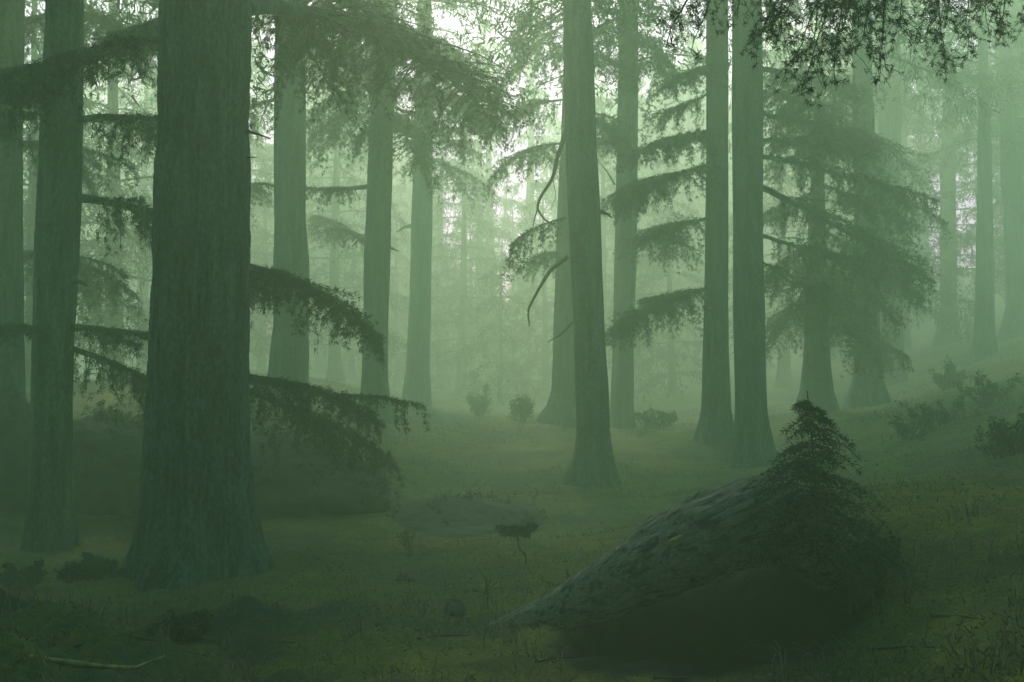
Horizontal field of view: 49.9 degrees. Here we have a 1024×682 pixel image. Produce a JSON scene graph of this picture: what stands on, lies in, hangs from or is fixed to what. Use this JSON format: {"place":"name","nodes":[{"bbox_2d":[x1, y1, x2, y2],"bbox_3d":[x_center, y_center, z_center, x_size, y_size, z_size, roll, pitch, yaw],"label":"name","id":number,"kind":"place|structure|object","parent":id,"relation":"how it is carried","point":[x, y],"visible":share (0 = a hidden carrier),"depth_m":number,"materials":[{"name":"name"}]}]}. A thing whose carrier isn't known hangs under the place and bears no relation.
{"place":"outdoors","nodes":[
{"label":"outdoors","id":0,"kind":"place"},
{"bbox_2d":[0,266,1023,681],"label":"ground","id":1,"kind":"structure","parent":0,"point":[696,632],"depth_m":10.56,"materials":[{"name":"green plant"}]},
{"bbox_2d":[0,14,16,64],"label":"cedar tree","id":2,"kind":"object","parent":1,"relation":"on","point":[13,54],"visible":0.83,"depth_m":17.72,"materials":[{"name":"green plant"}]},
{"bbox_2d":[0,558,48,590],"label":"undergrowth clump","id":3,"kind":"object","parent":1,"relation":"on","point":[31,574],"visible":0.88,"depth_m":12.71,"materials":[{"name":"green plant"}]},
{"bbox_2d":[23,56,86,344],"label":"cedar tree","id":4,"kind":"object","parent":1,"relation":"on","point":[25,191],"visible":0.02,"depth_m":40.43,"materials":[{"name":"green plant"}]},
{"bbox_2d":[23,0,150,385],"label":"cedar tree","id":5,"kind":"object","parent":1,"relation":"on","point":[30,206],"visible":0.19,"depth_m":34.03,"materials":[{"name":"green plant"}]},
{"bbox_2d":[23,0,157,380],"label":"cedar tree","id":6,"kind":"object","parent":1,"relation":"on","point":[111,106],"visible":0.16,"depth_m":37.76,"materials":[{"name":"green plant"}]},
{"bbox_2d":[53,551,127,582],"bbox_3d":[-5.029,2.773,13.372,0.829,0.387,0.773,0,-3,0],"label":"undergrowth clump","id":7,"kind":"object","parent":1,"relation":"on","point":[99,567],"visible":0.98,"depth_m":13.23,"materials":[{"name":"green plant"}]},
{"bbox_2d":[24,654,164,669],"bbox_3d":[-2.759,2.090,7.266,0.178,0.240,0.995,-2,-3,41],"label":"fallen branch","id":8,"kind":"object","parent":1,"relation":"on","point":[75,663],"visible":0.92,"depth_m":7.20,"materials":[{"name":"brown wood"}]},
{"bbox_2d":[74,78,137,362],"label":"cedar tree","id":9,"kind":"object","parent":1,"relation":"on","point":[80,358],"visible":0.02,"depth_m":94.96,"materials":[{"name":"green plant"}]},
{"bbox_2d":[73,401,143,515],"bbox_3d":[-7.327,2.497,19.818,3.496,2.887,3.275,2,-3,-41],"label":"earth mound","id":10,"kind":"object","parent":1,"relation":"on","point":[107,461],"visible":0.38,"depth_m":18.78,"materials":[{"name":"green plant"}]},
{"bbox_2d":[80,58,157,374],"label":"cedar tree","id":11,"kind":"object","parent":1,"relation":"on","point":[143,182],"visible":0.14,"depth_m":60.05,"materials":[{"name":"green plant"}]},
{"bbox_2d":[0,0,276,551],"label":"cedar tree","id":12,"kind":"object","parent":1,"relation":"on","point":[51,523],"visible":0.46,"depth_m":16.37,"materials":[{"name":"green plant"}]},
{"bbox_2d":[0,0,299,398],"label":"cedar tree","id":13,"kind":"object","parent":1,"relation":"on","point":[15,23],"visible":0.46,"depth_m":20.23,"materials":[{"name":"green plant"}]},
{"bbox_2d":[144,608,215,644],"bbox_3d":[-2.462,2.207,8.222,0.462,0.456,0.671,0,-3,0],"label":"undergrowth clump","id":14,"kind":"object","parent":1,"relation":"on","point":[200,623],"visible":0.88,"depth_m":8.13,"materials":[{"name":"green plant"}]},
{"bbox_2d":[91,37,310,356],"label":"cedar tree","id":15,"kind":"object","parent":1,"relation":"on","point":[255,252],"visible":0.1,"depth_m":52.18,"materials":[{"name":"green plant"}]},
{"bbox_2d":[115,425,398,520],"bbox_3d":[-4.416,2.642,19.377,4.850,2.350,3.547,0,-3,0],"label":"earth mound","id":16,"kind":"object","parent":1,"relation":"on","point":[302,483],"visible":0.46,"depth_m":18.36,"materials":[{"name":"green plant"}]},
{"bbox_2d":[249,16,273,366],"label":"cedar tree","id":17,"kind":"object","parent":1,"relation":"on","point":[257,167],"visible":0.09,"depth_m":95.40,"materials":[{"name":"green plant"}]},
{"bbox_2d":[249,73,273,348],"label":"cedar tree","id":18,"kind":"object","parent":1,"relation":"on","point":[260,179],"visible":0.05,"depth_m":75.08,"materials":[{"name":"green plant"}]},
{"bbox_2d":[0,0,536,592],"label":"cedar tree","id":19,"kind":"object","parent":1,"relation":"on","point":[198,520],"visible":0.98,"depth_m":13.18,"materials":[{"name":"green plant"}]},
{"bbox_2d":[109,0,448,413],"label":"cedar tree","id":20,"kind":"object","parent":1,"relation":"on","point":[289,355],"visible":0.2,"depth_m":29.87,"materials":[{"name":"green plant"}]},
{"bbox_2d":[249,141,327,374],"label":"cedar tree","id":21,"kind":"object","parent":1,"relation":"on","point":[264,358],"visible":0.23,"depth_m":61.93,"materials":[{"name":"green plant"}]},
{"bbox_2d":[262,63,365,373],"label":"cedar tree","id":22,"kind":"object","parent":1,"relation":"on","point":[321,364],"visible":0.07,"depth_m":91.68,"materials":[{"name":"green plant"}]},
{"bbox_2d":[249,38,408,381],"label":"cedar tree","id":23,"kind":"object","parent":1,"relation":"on","point":[335,371],"visible":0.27,"depth_m":58.21,"materials":[{"name":"green plant"}]},
{"bbox_2d":[267,79,409,379],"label":"cedar tree","id":24,"kind":"object","parent":1,"relation":"on","point":[350,373],"visible":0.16,"depth_m":83.75,"materials":[{"name":"green plant"}]},
{"bbox_2d":[356,173,409,302],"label":"cedar tree","id":25,"kind":"object","parent":1,"relation":"on","point":[359,220],"depth_m":111.92,"materials":[{"name":"green plant"}]},
{"bbox_2d":[341,183,433,388],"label":"cedar tree","id":26,"kind":"object","parent":1,"relation":"on","point":[395,320],"visible":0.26,"depth_m":73.90,"materials":[{"name":"green plant"}]},
{"bbox_2d":[395,523,418,556],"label":"seedling","id":27,"kind":"object","parent":1,"relation":"on","point":[406,539],"visible":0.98,"depth_m":14.44,"materials":[{"name":"green plant"}]},
{"bbox_2d":[395,571,418,581],"bbox_3d":[-1.199,2.724,12.634,0.276,0.168,0.199,0,-3,0],"label":"stone","id":28,"kind":"object","parent":1,"relation":"on","point":[408,575],"visible":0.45,"depth_m":12.55,"materials":[{"name":"grey stone"}]},
{"bbox_2d":[327,0,500,408],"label":"cedar tree","id":29,"kind":"object","parent":1,"relation":"on","point":[417,386],"visible":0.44,"depth_m":45.72,"materials":[{"name":"green plant"}]},
{"bbox_2d":[306,0,542,423],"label":"cedar tree","id":30,"kind":"object","parent":1,"relation":"on","point":[375,240],"visible":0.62,"depth_m":33.68,"materials":[{"name":"green plant"}]},
{"bbox_2d":[416,634,468,639],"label":"fallen branch","id":31,"kind":"object","parent":1,"relation":"on","point":[428,636],"visible":0.97,"depth_m":8.86,"materials":[{"name":"brown wood"}]},
{"bbox_2d":[388,84,510,389],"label":"cedar tree","id":32,"kind":"object","parent":1,"relation":"on","point":[442,278],"visible":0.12,"depth_m":85.93,"materials":[{"name":"green plant"}]},
{"bbox_2d":[443,596,466,616],"bbox_3d":[-0.540,2.525,10.365,0.211,0.234,0.208,2,-3,-38],"label":"stone","id":33,"kind":"object","parent":1,"relation":"on","point":[458,603],"visible":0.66,"depth_m":10.29,"materials":[{"name":"stone"}]},
{"bbox_2d":[390,114,530,397],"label":"cedar tree","id":34,"kind":"object","parent":1,"relation":"on","point":[461,318],"visible":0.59,"depth_m":67.78,"materials":[{"name":"green plant"}]},
{"bbox_2d":[384,489,549,537],"bbox_3d":[-0.979,3.208,19.334,3.375,1.284,4.409,0,-3,0],"label":"earth mound","id":35,"kind":"object","parent":1,"relation":"on","point":[470,515],"visible":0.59,"depth_m":18.45,"materials":[{"name":"soil"}]},
{"bbox_2d":[430,200,521,393],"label":"cedar tree","id":36,"kind":"object","parent":1,"relation":"on","point":[470,251],"visible":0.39,"depth_m":79.97,"materials":[{"name":"green plant"}]},
{"bbox_2d":[465,384,492,415],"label":"bush","id":37,"kind":"object","parent":1,"relation":"on","point":[478,407],"visible":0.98,"depth_m":39.81,"materials":[{"name":"green plant"}]},
{"bbox_2d":[450,33,509,386],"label":"cedar tree","id":38,"kind":"object","parent":1,"relation":"on","point":[493,146],"visible":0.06,"depth_m":100.02,"materials":[{"name":"green plant"}]},
{"bbox_2d":[472,576,503,609],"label":"twiggy plant","id":39,"kind":"object","parent":1,"relation":"on","point":[487,589],"visible":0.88,"depth_m":10.64,"materials":[{"name":"green plant"}]},
{"bbox_2d":[456,11,520,391],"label":"cedar tree","id":40,"kind":"object","parent":1,"relation":"on","point":[490,171],"visible":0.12,"depth_m":92.47,"materials":[{"name":"green plant"}]},
{"bbox_2d":[453,245,542,406],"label":"cedar tree","id":41,"kind":"object","parent":1,"relation":"on","point":[498,280],"visible":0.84,"depth_m":57.89,"materials":[{"name":"green plant"}]},
{"bbox_2d":[451,198,552,391],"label":"cedar tree","id":42,"kind":"object","parent":1,"relation":"on","point":[518,219],"visible":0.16,"depth_m":91.82,"materials":[{"name":"green plant"}]},
{"bbox_2d":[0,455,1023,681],"bbox_3d":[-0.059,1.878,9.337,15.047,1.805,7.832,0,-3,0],"label":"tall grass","id":43,"kind":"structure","parent":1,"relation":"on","point":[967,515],"depth_m":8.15,"materials":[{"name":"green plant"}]},
{"bbox_2d":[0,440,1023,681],"bbox_3d":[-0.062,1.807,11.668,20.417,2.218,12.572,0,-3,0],"label":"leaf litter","id":44,"kind":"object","parent":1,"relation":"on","point":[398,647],"visible":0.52,"depth_m":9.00,"materials":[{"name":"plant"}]},
{"bbox_2d":[23,7,1004,385],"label":"distant forest","id":45,"kind":"object","parent":1,"relation":"on","point":[767,247],"visible":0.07,"depth_m":102.22,"materials":[{"name":"green plant"}]},
{"bbox_2d":[494,521,538,564],"bbox_3d":[0.061,2.460,13.284,0.600,0.579,0.586,0,-3,0],"label":"cedar sapling","id":46,"kind":"object","parent":1,"relation":"on","point":[516,531],"visible":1,"depth_m":13.20,"materials":[{"name":"green plant"}]},
{"bbox_2d":[506,394,534,420],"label":"bush","id":47,"kind":"object","parent":1,"relation":"on","point":[523,407],"visible":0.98,"depth_m":35.83,"materials":[{"name":"green plant"}]},
{"bbox_2d":[484,179,557,402],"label":"cedar tree","id":48,"kind":"object","parent":1,"relation":"on","point":[545,392],"visible":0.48,"depth_m":65.87,"materials":[{"name":"green plant"}]},
{"bbox_2d":[491,0,557,389],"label":"cedar tree","id":49,"kind":"object","parent":1,"relation":"on","point":[530,140],"visible":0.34,"depth_m":88.70,"materials":[{"name":"green plant"}]},
{"bbox_2d":[26,339,1023,502],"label":"grass","id":50,"kind":"structure","parent":1,"relation":"on","point":[653,496],"depth_m":27.90,"materials":[{"name":"green plant"}]},
{"bbox_2d":[497,223,554,397],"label":"cedar tree","id":51,"kind":"object","parent":1,"relation":"on","point":[531,313],"visible":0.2,"depth_m":78.00,"materials":[{"name":"green plant"}]},
{"bbox_2d":[535,657,598,661],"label":"fallen branch","id":52,"kind":"object","parent":1,"relation":"on","point":[564,657],"visible":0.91,"depth_m":8.25,"materials":[{"name":"brown wood"}]},
{"bbox_2d":[459,0,695,428],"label":"cedar tree","id":53,"kind":"object","parent":1,"relation":"on","point":[559,408],"visible":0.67,"depth_m":35.47,"materials":[{"name":"green plant"}]},
{"bbox_2d":[522,97,667,391],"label":"cedar tree","id":54,"kind":"object","parent":1,"relation":"on","point":[601,104],"visible":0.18,"depth_m":64.11,"materials":[{"name":"green plant"}]},
{"bbox_2d":[401,0,804,486],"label":"cedar tree","id":55,"kind":"object","parent":1,"relation":"on","point":[593,461],"visible":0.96,"depth_m":24.86,"materials":[{"name":"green plant"}]},
{"bbox_2d":[506,0,705,428],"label":"cedar tree","id":56,"kind":"object","parent":1,"relation":"on","point":[622,399],"visible":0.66,"depth_m":37.77,"materials":[{"name":"green plant"}]},
{"bbox_2d":[600,96,703,390],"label":"cedar tree","id":57,"kind":"object","parent":1,"relation":"on","point":[640,105],"visible":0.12,"depth_m":78.24,"materials":[{"name":"green plant"}]},
{"bbox_2d":[632,403,677,429],"bbox_3d":[4.726,2.495,36.119,1.568,0.930,1.156,-1,-3,23],"label":"bush","id":58,"kind":"object","parent":1,"relation":"on","point":[650,421],"visible":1,"depth_m":35.87,"materials":[{"name":"green plant"}]},
{"bbox_2d":[607,155,704,403],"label":"cedar tree","id":59,"kind":"object","parent":1,"relation":"on","point":[672,386],"visible":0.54,"depth_m":59.88,"materials":[{"name":"green plant"}]},
{"bbox_2d":[638,6,685,380],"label":"cedar tree","id":60,"kind":"object","parent":1,"relation":"on","point":[653,103],"visible":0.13,"depth_m":98.30,"materials":[{"name":"green plant"}]},
{"bbox_2d":[487,474,857,629],"bbox_3d":[1.445,1.902,9.230,3.843,1.627,1.467,0,-3,0],"label":"boulder","id":61,"kind":"object","parent":1,"relation":"on","point":[641,565],"visible":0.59,"depth_m":8.87,"materials":[{"name":"grey stone"}]},
{"bbox_2d":[666,535,683,547],"bbox_3d":[1.250,1.537,8.438,0.154,0.066,0.065,-32,-2,-1],"label":"moss patch","id":62,"kind":"object","parent":61,"relation":"on","point":[673,542],"visible":1,"depth_m":8.42,"materials":[{"name":"green plant"}]},
{"bbox_2d":[644,207,703,379],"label":"cedar tree","id":63,"kind":"object","parent":1,"relation":"on","point":[677,369],"visible":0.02,"depth_m":95.82,"materials":[{"name":"green plant"}]},
{"bbox_2d":[639,17,771,382],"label":"cedar tree","id":64,"kind":"object","parent":1,"relation":"on","point":[682,195],"visible":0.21,"depth_m":83.90,"materials":[{"name":"green plant"}]},
{"bbox_2d":[446,0,978,468],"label":"cedar tree","id":65,"kind":"object","parent":1,"relation":"on","point":[754,444],"visible":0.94,"depth_m":27.65,"materials":[{"name":"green plant"}]},
{"bbox_2d":[465,0,975,444],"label":"cedar tree","id":66,"kind":"object","parent":1,"relation":"on","point":[715,423],"visible":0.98,"depth_m":30.70,"materials":[{"name":"green plant"}]},
{"bbox_2d":[696,77,767,361],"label":"cedar tree","id":67,"kind":"object","parent":1,"relation":"on","point":[730,193],"visible":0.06,"depth_m":110.53,"materials":[{"name":"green plant"}]},
{"bbox_2d":[696,24,853,388],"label":"cedar tree","id":68,"kind":"object","parent":1,"relation":"on","point":[783,378],"visible":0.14,"depth_m":55.76,"materials":[{"name":"green plant"}]},
{"bbox_2d":[680,391,935,628],"bbox_3d":[2.249,1.178,8.163,1.901,1.616,1.839,0,-3,0],"label":"cedar sapling","id":69,"kind":"object","parent":1,"relation":"on","point":[810,475],"visible":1,"depth_m":8.18,"materials":[{"name":"green plant"}]},
{"bbox_2d":[772,23,852,363],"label":"cedar tree","id":70,"kind":"object","parent":1,"relation":"on","point":[833,361],"visible":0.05,"depth_m":70.61,"materials":[{"name":"green plant"}]},
{"bbox_2d":[731,54,926,414],"bbox_3d":[9.420,-2.872,32.865,5.281,11.851,5.883,0,-3,0],"label":"cedar tree","id":71,"kind":"object","parent":1,"relation":"on","point":[816,382],"visible":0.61,"depth_m":31.80,"materials":[{"name":"green plant"}]},
{"bbox_2d":[654,0,1023,111],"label":"cedar tree","id":72,"kind":"object","parent":1,"relation":"on","point":[776,13],"visible":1,"depth_m":6.46,"materials":[{"name":"green plant"}]},
{"bbox_2d":[828,528,903,613],"bbox_3d":[2.784,1.795,8.614,0.622,0.721,0.626,0,-3,0],"label":"undergrowth clump","id":73,"kind":"object","parent":1,"relation":"on","point":[858,596],"visible":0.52,"depth_m":8.51,"materials":[{"name":"green plant"}]},
{"bbox_2d":[788,0,975,344],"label":"cedar tree","id":74,"kind":"object","parent":1,"relation":"on","point":[928,231],"visible":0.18,"depth_m":57.42,"materials":[{"name":"green plant"}]},
{"bbox_2d":[780,0,1000,407],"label":"cedar tree","id":75,"kind":"object","parent":1,"relation":"on","point":[867,387],"visible":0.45,"depth_m":35.62,"materials":[{"name":"green plant"}]},
{"bbox_2d":[865,645,934,650],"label":"fallen branch","id":76,"kind":"object","parent":1,"relation":"on","point":[884,648],"visible":0.77,"depth_m":7.48,"materials":[{"name":"brown wood"}]},
{"bbox_2d":[832,0,976,351],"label":"cedar tree","id":77,"kind":"object","parent":1,"relation":"on","point":[908,345],"visible":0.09,"depth_m":65.88,"materials":[{"name":"green plant"}]},
{"bbox_2d":[800,0,1015,385],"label":"cedar tree","id":78,"kind":"object","parent":1,"relation":"on","point":[889,121],"visible":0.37,"depth_m":47.96,"materials":[{"name":"green plant"}]},
{"bbox_2d":[885,409,935,442],"bbox_3d":[7.633,1.652,20.981,0.823,0.751,1.095,0,-3,0],"label":"shrub","id":79,"kind":"object","parent":1,"relation":"on","point":[905,431],"visible":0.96,"depth_m":20.87,"materials":[{"name":"green plant"}]},
{"bbox_2d":[872,1,976,327],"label":"cedar tree","id":80,"kind":"object","parent":1,"relation":"on","point":[923,239],"visible":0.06,"depth_m":87.89,"materials":[{"name":"green plant"}]},
{"bbox_2d":[894,397,990,428],"bbox_3d":[8.654,1.470,21.874,1.945,0.766,1.012,0,-3,0],"label":"shrub","id":81,"kind":"object","parent":1,"relation":"on","point":[942,414],"visible":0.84,"depth_m":21.91,"materials":[{"name":"green plant"}]},
{"bbox_2d":[928,357,971,390],"bbox_3d":[13.431,1.035,33.939,1.050,1.227,1.209,1,-3,-11],"label":"bush","id":82,"kind":"object","parent":1,"relation":"on","point":[947,378],"visible":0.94,"depth_m":33.83,"materials":[{"name":"green plant"}]},
{"bbox_2d":[881,0,1023,366],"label":"cedar tree","id":83,"kind":"object","parent":1,"relation":"on","point":[984,345],"visible":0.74,"depth_m":44.05,"materials":[{"name":"green plant"}]},
{"bbox_2d":[901,23,1004,346],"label":"cedar tree","id":84,"kind":"object","parent":1,"relation":"on","point":[947,192],"visible":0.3,"depth_m":61.97,"materials":[{"name":"green plant"}]},
{"bbox_2d":[930,614,983,619],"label":"fallen branch","id":85,"kind":"object","parent":1,"relation":"on","point":[941,615],"visible":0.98,"depth_m":7.40,"materials":[{"name":"brown wood"}]},
{"bbox_2d":[923,5,999,318],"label":"cedar tree","id":86,"kind":"object","parent":1,"relation":"on","point":[970,124],"visible":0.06,"depth_m":76.66,"materials":[{"name":"green plant"}]},
{"bbox_2d":[902,0,1023,342],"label":"cedar tree","id":87,"kind":"object","parent":1,"relation":"on","point":[1010,127],"visible":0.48,"depth_m":49.97,"materials":[{"name":"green plant"}]},
{"bbox_2d":[935,32,1004,299],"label":"cedar tree","id":88,"kind":"object","parent":1,"relation":"on","point":[965,219],"visible":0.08,"depth_m":65.18,"materials":[{"name":"green plant"}]},
{"bbox_2d":[943,1,1023,160],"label":"cedar tree","id":89,"kind":"object","parent":1,"relation":"on","point":[953,115],"visible":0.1,"depth_m":57.46,"materials":[{"name":"green plant"}]},
{"bbox_2d":[964,121,1005,303],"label":"cedar tree","id":90,"kind":"object","parent":1,"relation":"on","point":[995,218],"visible":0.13,"depth_m":61.24,"materials":[{"name":"green plant"}]},
{"bbox_2d":[952,370,1023,409],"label":"shrub","id":91,"kind":"object","parent":1,"relation":"on","point":[987,395],"visible":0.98,"depth_m":23.87,"materials":[{"name":"green plant"}]},
{"bbox_2d":[974,406,1023,459],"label":"bush","id":92,"kind":"object","parent":1,"relation":"on","point":[1002,436],"visible":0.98,"depth_m":13.87,"materials":[{"name":"green plant"}]},
{"bbox_2d":[24,0,1004,357],"label":"sky","id":93,"kind":"structure","parent":0,"point":[456,23],"materials":[{"name":"white"}]}
]}

